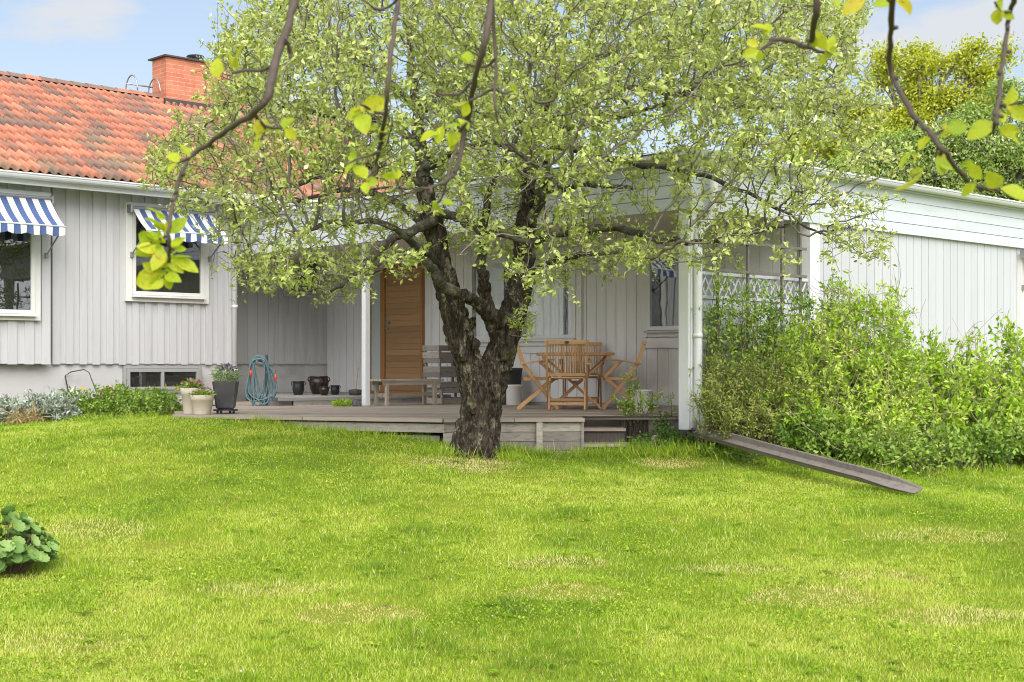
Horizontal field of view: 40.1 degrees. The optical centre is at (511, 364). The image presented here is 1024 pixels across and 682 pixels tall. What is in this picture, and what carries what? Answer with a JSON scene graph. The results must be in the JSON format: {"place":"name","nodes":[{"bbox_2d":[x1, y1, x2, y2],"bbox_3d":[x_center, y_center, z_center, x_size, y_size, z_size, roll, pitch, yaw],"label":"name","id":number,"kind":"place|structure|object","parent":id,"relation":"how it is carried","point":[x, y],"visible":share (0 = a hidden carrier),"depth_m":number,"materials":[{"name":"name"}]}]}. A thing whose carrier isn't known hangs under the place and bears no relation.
{"place":"outdoors","nodes":[
{"label":"outdoors","id":0,"kind":"place"},
{"bbox_2d":[352,400,361,406],"bbox_3d":[-2.220,0.552,19.997,0.150,0.096,0.122,0,0,-43],"label":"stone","id":1,"kind":"object","parent":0,"point":[356,403],"visible":1,"depth_m":19.96,"materials":[{"name":"grey stone"}]},
{"bbox_2d":[0,413,1023,681],"bbox_3d":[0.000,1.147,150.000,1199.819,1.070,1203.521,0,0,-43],"label":"lawn","id":2,"kind":"structure","parent":0,"point":[568,591],"depth_m":9.24,"materials":[{"name":"green plant"}]},
{"bbox_2d":[0,402,49,424],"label":"withered leaves","id":3,"kind":"object","parent":2,"relation":"on","point":[22,419],"visible":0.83,"depth_m":18.30,"materials":[{"name":"plant"}]},
{"bbox_2d":[0,505,59,574],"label":"mantle plant","id":4,"kind":"object","parent":2,"relation":"on","point":[20,538],"visible":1,"depth_m":8.84,"materials":[{"name":"green plant"}]},
{"bbox_2d":[0,54,415,402],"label":"house","id":5,"kind":"structure","parent":2,"relation":"on","point":[79,298],"depth_m":21.46,"materials":[{"name":"grey paint"}]},
{"bbox_2d":[0,231,40,320],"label":"window","id":6,"kind":"structure","parent":5,"relation":"in","point":[20,254],"depth_m":19.88,"materials":[{"name":"beige paint"}]},
{"bbox_2d":[0,192,65,258],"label":"awning","id":7,"kind":"object","parent":5,"relation":"attached to","point":[30,214],"visible":1,"depth_m":19.59,"materials":[{"name":"blue fabric"}]},
{"bbox_2d":[65,369,96,392],"bbox_3d":[-6.298,0.335,20.550,0.526,0.538,0.016,0,0,0],"label":"wire hoop","id":8,"kind":"object","parent":5,"relation":"attached to","point":[80,370],"visible":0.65,"depth_m":20.54,"materials":[{"name":"metal"}]},
{"bbox_2d":[122,366,201,392],"bbox_3d":[-5.388,0.230,21.632,1.338,0.419,0.080,0,0,-44],"label":"window","id":9,"kind":"structure","parent":5,"relation":"in","point":[143,377],"depth_m":21.57,"materials":[{"name":"white glass"}]},
{"bbox_2d":[125,202,208,303],"bbox_3d":[-5.297,-1.704,21.616,1.429,1.500,0.125,0,0,-44],"label":"window","id":10,"kind":"structure","parent":5,"relation":"in","point":[193,288],"depth_m":21.60,"materials":[{"name":"beige paint"}]},
{"bbox_2d":[127,204,227,261],"bbox_3d":[-5.087,-2.014,21.456,1.489,0.787,0.526,0,0,-43],"label":"awning","id":11,"kind":"object","parent":5,"relation":"attached to","point":[189,232],"visible":0.54,"depth_m":21.41,"materials":[{"name":"blue fabric"}]},
{"bbox_2d":[283,259,321,297],"bbox_3d":[-3.636,-1.522,24.433,0.799,0.709,0.125,0,0,-44],"label":"window","id":12,"kind":"structure","parent":5,"relation":"in","point":[310,294],"depth_m":24.46,"materials":[{"name":"grey paint"}]},
{"bbox_2d":[172,401,686,455],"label":"wooden deck","id":13,"kind":"structure","parent":2,"relation":"on","point":[596,424],"depth_m":16.16,"materials":[{"name":"grey wood"}]},
{"bbox_2d":[178,377,204,413],"bbox_3d":[-3.868,0.376,16.947,0.309,0.445,0.320,0,0,-31],"label":"flower pot","id":14,"kind":"object","parent":13,"relation":"on","point":[185,389],"visible":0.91,"depth_m":16.85,"materials":[{"name":"ceramic"}]},
{"bbox_2d":[188,385,217,414],"bbox_3d":[-3.701,0.417,16.712,0.336,0.363,0.341,0,0,-43],"label":"flower pot","id":15,"kind":"object","parent":13,"relation":"on","point":[201,401],"visible":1,"depth_m":16.63,"materials":[{"name":"ceramic"}]},
{"bbox_2d":[208,363,241,413],"bbox_3d":[-3.506,0.281,17.145,0.412,0.635,0.435,0,0,-43],"label":"flower pot","id":16,"kind":"object","parent":13,"relation":"on","point":[226,392],"visible":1,"depth_m":17.03,"materials":[{"name":"plastic"}]},
{"bbox_2d":[258,355,276,404],"bbox_3d":[-3.588,0.228,20.345,0.285,0.740,0.200,0,0,-43],"label":"hose stand","id":17,"kind":"object","parent":13,"relation":"on","point":[266,357],"visible":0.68,"depth_m":20.43,"materials":[{"name":"metal"}]},
{"bbox_2d":[245,355,277,405],"bbox_3d":[-3.608,0.253,20.194,0.465,0.780,0.139,0,0,2],"label":"garden hose","id":18,"kind":"object","parent":17,"relation":"hanging from","point":[264,363],"visible":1,"depth_m":20.18,"materials":[{"name":"teal plastic"}]},
{"bbox_2d":[330,398,352,406],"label":"herb tuft","id":19,"kind":"object","parent":13,"relation":"on","point":[341,403],"visible":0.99,"depth_m":19.95,"materials":[{"name":"green plant"}]},
{"bbox_2d":[248,392,450,405],"bbox_3d":[-3.310,0.550,22.514,3.287,0.140,3.320,0,0,-43],"label":"stone landing","id":20,"kind":"object","parent":13,"relation":"on","point":[289,398],"visible":0.48,"depth_m":21.10,"materials":[{"name":"grey stone"}]},
{"bbox_2d":[291,381,305,394],"bbox_3d":[-3.369,0.371,22.100,0.195,0.215,0.195,0,0,-43],"label":"stoneware jar","id":21,"kind":"object","parent":20,"relation":"on","point":[297,387],"visible":1,"depth_m":22.03,"materials":[{"name":"black ceramic"}]},
{"bbox_2d":[307,376,329,393],"bbox_3d":[-3.100,0.334,22.494,0.314,0.290,0.314,0,0,-43],"label":"stoneware jar","id":22,"kind":"object","parent":20,"relation":"on","point":[316,383],"visible":0.94,"depth_m":22.37,"materials":[{"name":"ceramic"}]},
{"bbox_2d":[319,387,329,394],"bbox_3d":[-2.908,0.411,21.710,0.152,0.135,0.152,0,0,-43],"label":"stoneware jar","id":23,"kind":"object","parent":20,"relation":"on","point":[324,390],"visible":1,"depth_m":21.66,"materials":[{"name":"ceramic"}]},
{"bbox_2d":[329,385,340,394],"bbox_3d":[-2.799,0.404,22.159,0.149,0.150,0.149,0,0,-43],"label":"stoneware jar","id":24,"kind":"object","parent":20,"relation":"on","point":[335,390],"visible":0.98,"depth_m":22.10,"materials":[{"name":"black ceramic"}]},
{"bbox_2d":[349,367,361,394],"bbox_3d":[-2.433,0.263,21.748,0.206,0.433,0.206,0,0,-43],"label":"long handled pan","id":25,"kind":"object","parent":20,"relation":"on","point":[355,391],"visible":0.99,"depth_m":21.69,"materials":[{"name":"grey metal"}]},
{"bbox_2d":[370,379,443,405],"bbox_3d":[-1.544,0.407,20.570,1.200,0.384,0.292,0,0,-43],"label":"wooden bench","id":26,"kind":"object","parent":13,"relation":"on","point":[424,383],"visible":1,"depth_m":20.44,"materials":[{"name":"grey wood"}]},
{"bbox_2d":[427,387,461,403],"bbox_3d":[-0.980,0.478,21.720,0.620,0.242,0.388,0,0,-43],"label":"slatted crate","id":27,"kind":"object","parent":13,"relation":"on","point":[441,399],"visible":0.59,"depth_m":21.51,"materials":[{"name":"grey wood"}]},
{"bbox_2d":[422,372,457,387],"bbox_3d":[-1.017,0.237,21.686,0.620,0.237,0.408,0,0,-43],"label":"slatted crate","id":28,"kind":"object","parent":27,"relation":"on","point":[440,375],"visible":0.58,"depth_m":21.46,"materials":[{"name":"grey wood"}]},
{"bbox_2d":[423,358,455,371],"bbox_3d":[-1.017,0.009,21.686,0.600,0.217,0.388,0,0,-43],"label":"slatted crate","id":29,"kind":"object","parent":28,"relation":"on","point":[438,368],"visible":0.73,"depth_m":21.46,"materials":[{"name":"grey wood"}]},
{"bbox_2d":[422,345,452,357],"bbox_3d":[-1.118,-0.196,21.603,0.360,0.192,0.388,0,0,-43],"label":"slatted crate","id":30,"kind":"object","parent":29,"relation":"on","point":[437,348],"visible":0.77,"depth_m":21.45,"materials":[{"name":"grey wood"}]},
{"bbox_2d":[503,368,522,404],"bbox_3d":[-0.020,0.326,20.950,0.356,0.545,0.356,0,0,-43],"label":"dark pot","id":31,"kind":"object","parent":13,"relation":"on","point":[515,376],"visible":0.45,"depth_m":20.81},
{"bbox_2d":[506,385,522,404],"bbox_3d":[0.030,0.448,20.550,0.258,0.300,0.258,0,0,-43],"label":"white bucket","id":32,"kind":"object","parent":13,"relation":"on","point":[513,394],"visible":0.81,"depth_m":20.45,"materials":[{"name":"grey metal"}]},
{"bbox_2d":[517,343,558,408],"bbox_3d":[0.331,0.149,18.950,0.605,0.932,0.630,0,0,0],"label":"folding armchair","id":33,"kind":"object","parent":13,"relation":"on","point":[532,377],"visible":0.71,"depth_m":18.68,"materials":[{"name":"brown wood"}]},
{"bbox_2d":[543,340,590,410],"bbox_3d":[0.724,0.149,18.436,0.630,0.932,0.605,0,0,3],"label":"folding armchair","id":34,"kind":"object","parent":13,"relation":"on","point":[588,363],"visible":0.99,"depth_m":18.26,"materials":[{"name":"brown wood"}]},
{"bbox_2d":[536,352,614,408],"bbox_3d":[0.860,0.223,18.950,1.060,0.766,1.060,0,0,0],"label":"garden table","id":35,"kind":"object","parent":13,"relation":"on","point":[606,355],"visible":0.73,"depth_m":18.72,"materials":[{"name":"brown wood"}]},
{"bbox_2d":[559,342,604,407],"bbox_3d":[0.981,0.149,19.634,0.630,0.932,0.605,0,0,2],"label":"folding armchair","id":36,"kind":"object","parent":13,"relation":"on","point":[594,344],"visible":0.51,"depth_m":19.74,"materials":[{"name":"brown wood"}]},
{"bbox_2d":[602,341,646,408],"bbox_3d":[1.514,0.149,18.919,0.605,0.932,0.630,0,0,5],"label":"folding armchair","id":37,"kind":"object","parent":13,"relation":"on","point":[613,383],"visible":0.88,"depth_m":18.65,"materials":[{"name":"brown wood"}]},
{"bbox_2d":[634,390,652,413],"bbox_3d":[1.595,0.453,17.000,0.238,0.290,0.238,0,0,-43],"label":"flower pot","id":38,"kind":"object","parent":13,"relation":"on","point":[645,392],"visible":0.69,"depth_m":16.91,"materials":[{"name":"beige ceramic"}]},
{"bbox_2d":[13,473,1006,679],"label":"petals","id":39,"kind":"object","parent":2,"relation":"on","point":[537,575],"visible":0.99,"depth_m":8.57,"materials":[{"name":"plant"}]},
{"bbox_2d":[0,416,1023,681],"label":"clover","id":40,"kind":"object","parent":2,"relation":"on","point":[440,620],"visible":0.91,"depth_m":8.69,"materials":[{"name":"green plant"}]},
{"bbox_2d":[134,0,924,461],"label":"apple tree","id":41,"kind":"object","parent":2,"relation":"on","point":[482,382],"visible":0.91,"depth_m":13.13,"materials":[{"name":"green plant"}]},
{"bbox_2d":[46,408,1023,477],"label":"rough grass","id":42,"kind":"structure","parent":2,"relation":"on","point":[648,450],"depth_m":15.16,"materials":[{"name":"green plant"}]},
{"bbox_2d":[135,0,1023,289],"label":"apple tree","id":43,"kind":"object","parent":2,"relation":"on","point":[153,276],"visible":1,"depth_m":3.00,"materials":[{"name":"green plant"}]},
{"bbox_2d":[233,148,1023,443],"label":"porch annex","id":44,"kind":"object","parent":2,"relation":"on","point":[961,261],"visible":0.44,"depth_m":19.68,"materials":[{"name":"paint"}]},
{"bbox_2d":[370,263,424,392],"bbox_3d":[-1.951,-0.598,23.406,0.131,2.151,1.428,0,0,-44],"label":"door","id":45,"kind":"structure","parent":44,"relation":"in","point":[397,315],"depth_m":23.37,"materials":[{"name":"brown wood"}]},
{"bbox_2d":[466,246,582,346],"bbox_3d":[0.135,-0.997,21.197,0.125,1.438,2.506,0,0,-44],"label":"window","id":46,"kind":"structure","parent":44,"relation":"in","point":[560,318],"depth_m":20.85,"materials":[{"name":"beige paint"}]},
{"bbox_2d":[642,244,712,336],"bbox_3d":[2.218,-0.996,19.002,0.125,1.241,1.197,0,0,-44],"label":"window","id":47,"kind":"structure","parent":44,"relation":"in","point":[660,300],"depth_m":19.19,"materials":[{"name":"beige paint"}]},
{"bbox_2d":[713,216,806,428],"bbox_3d":[2.932,-0.457,16.525,1.814,2.714,0.049,0,0,-43],"label":"trellis","id":48,"kind":"object","parent":44,"relation":"attached to","point":[800,275],"visible":0.4,"depth_m":16.74,"materials":[{"name":"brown wood"}]},
{"bbox_2d":[1018,254,1023,343],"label":"window","id":49,"kind":"structure","parent":44,"relation":"in","point":[1020,260],"depth_m":21.13,"materials":[{"name":"beige paint"}]},
{"bbox_2d":[1020,250,1023,289],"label":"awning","id":50,"kind":"object","parent":44,"relation":"attached to","point":[1022,256],"visible":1,"depth_m":21.06,"materials":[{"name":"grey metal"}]},
{"bbox_2d":[610,367,675,445],"bbox_3d":[1.575,0.501,16.297,0.533,0.954,0.954,0,0,-43],"label":"rose sprig","id":51,"kind":"object","parent":2,"relation":"on","point":[631,404],"visible":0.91,"depth_m":16.34,"materials":[{"name":"green plant"}]},
{"bbox_2d":[627,410,703,448],"bbox_3d":[1.745,0.776,15.693,0.769,0.533,0.976,0,0,-43],"label":"ivy plant","id":52,"kind":"object","parent":2,"relation":"on","point":[666,437],"visible":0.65,"depth_m":15.66,"materials":[{"name":"green plant"}]},
{"bbox_2d":[692,440,775,465],"bbox_3d":[2.383,0.938,14.919,0.592,0.418,1.110,0,0,-43],"label":"weed clump","id":53,"kind":"object","parent":2,"relation":"on","point":[741,453],"visible":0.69,"depth_m":14.76,"materials":[{"name":"green plant"}]},
{"bbox_2d":[686,345,816,459],"bbox_3d":[2.603,0.427,15.083,1.473,1.274,0.972,0,0,4],"label":"willowy shrub","id":54,"kind":"object","parent":2,"relation":"on","point":[742,411],"visible":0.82,"depth_m":14.98,"materials":[{"name":"green plant"}]},
{"bbox_2d":[689,258,851,445],"bbox_3d":[3.085,-0.082,16.120,2.220,2.258,1.040,0,0,-33],"label":"climbing rose","id":55,"kind":"object","parent":2,"relation":"on","point":[768,343],"visible":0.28,"depth_m":15.94,"materials":[{"name":"green plant"}]},
{"bbox_2d":[685,424,922,493],"bbox_3d":[2.739,0.889,13.792,0.184,0.465,3.643,0,0,-25],"label":"rain chute","id":56,"kind":"object","parent":2,"relation":"on","point":[834,467],"visible":0.98,"depth_m":13.51,"materials":[{"name":"grey metal"}]},
{"bbox_2d":[711,138,943,181],"bbox_3d":[8.275,-2.015,33.079,7.942,6.714,2.032,0,0,-1],"label":"rowan tree","id":57,"kind":"object","parent":2,"relation":"on","point":[831,159],"visible":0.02,"depth_m":32.82,"materials":[{"name":"green plant"}]},
{"bbox_2d":[756,226,939,469],"bbox_3d":[3.455,-0.185,14.984,2.722,2.799,1.923,0,0,-43],"label":"flowering shrub","id":58,"kind":"object","parent":2,"relation":"on","point":[848,377],"visible":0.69,"depth_m":15.14,"materials":[{"name":"green plant"}]},
{"bbox_2d":[724,31,1023,169],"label":"oak tree","id":59,"kind":"object","parent":2,"relation":"on","point":[922,98],"visible":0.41,"depth_m":39.72,"materials":[{"name":"green plant"}]},
{"bbox_2d":[772,405,983,476],"bbox_3d":[3.817,0.829,14.647,2.251,0.825,1.038,0,0,-12],"label":"shrub","id":60,"kind":"object","parent":2,"relation":"on","point":[930,453],"visible":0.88,"depth_m":14.48,"materials":[{"name":"green plant"}]},
{"bbox_2d":[797,74,1023,201],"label":"rowan tree","id":61,"kind":"object","parent":2,"relation":"on","point":[998,152],"visible":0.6,"depth_m":30.72,"materials":[{"name":"green plant"}]},
{"bbox_2d":[883,292,1023,466],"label":"spiky shrub","id":62,"kind":"object","parent":2,"relation":"on","point":[966,397],"visible":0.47,"depth_m":15.76,"materials":[{"name":"green plant"}]},
{"bbox_2d":[930,405,1023,472],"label":"shrub","id":63,"kind":"object","parent":2,"relation":"on","point":[994,447],"visible":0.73,"depth_m":15.01,"materials":[{"name":"green plant"}]},
{"bbox_2d":[0,0,1023,200],"label":"sky","id":64,"kind":"structure","parent":0,"point":[96,42],"materials":[{"name":"blue"}]},
{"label":"flower bed soil","id":65,"kind":"structure","parent":0,"visible":0},
{"bbox_2d":[0,389,49,422],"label":"silver plant","id":66,"kind":"object","parent":65,"relation":"on","point":[7,404],"visible":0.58,"depth_m":18.65,"materials":[{"name":"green plant"}]},
{"bbox_2d":[29,385,85,421],"bbox_3d":[-6.155,0.558,18.840,0.756,0.563,1.196,0,0,-22],"label":"silver plant","id":67,"kind":"object","parent":65,"relation":"on","point":[60,407],"visible":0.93,"depth_m":18.51,"materials":[{"name":"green plant"}]},
{"bbox_2d":[59,383,105,418],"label":"poppy plant","id":68,"kind":"object","parent":65,"relation":"on","point":[83,403],"visible":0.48,"depth_m":18.80,"materials":[{"name":"green plant"}]},
{"bbox_2d":[92,379,139,415],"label":"poppy plant","id":69,"kind":"object","parent":65,"relation":"on","point":[111,405],"visible":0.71,"depth_m":18.60,"materials":[{"name":"green plant"}]},
{"bbox_2d":[116,386,168,416],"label":"poppy plant","id":70,"kind":"object","parent":65,"relation":"on","point":[138,403],"visible":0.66,"depth_m":18.35,"materials":[{"name":"green plant"}]},
{"bbox_2d":[143,383,182,415],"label":"poppy plant","id":71,"kind":"object","parent":65,"relation":"on","point":[159,402],"visible":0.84,"depth_m":17.99,"materials":[{"name":"green plant"}]}
]}

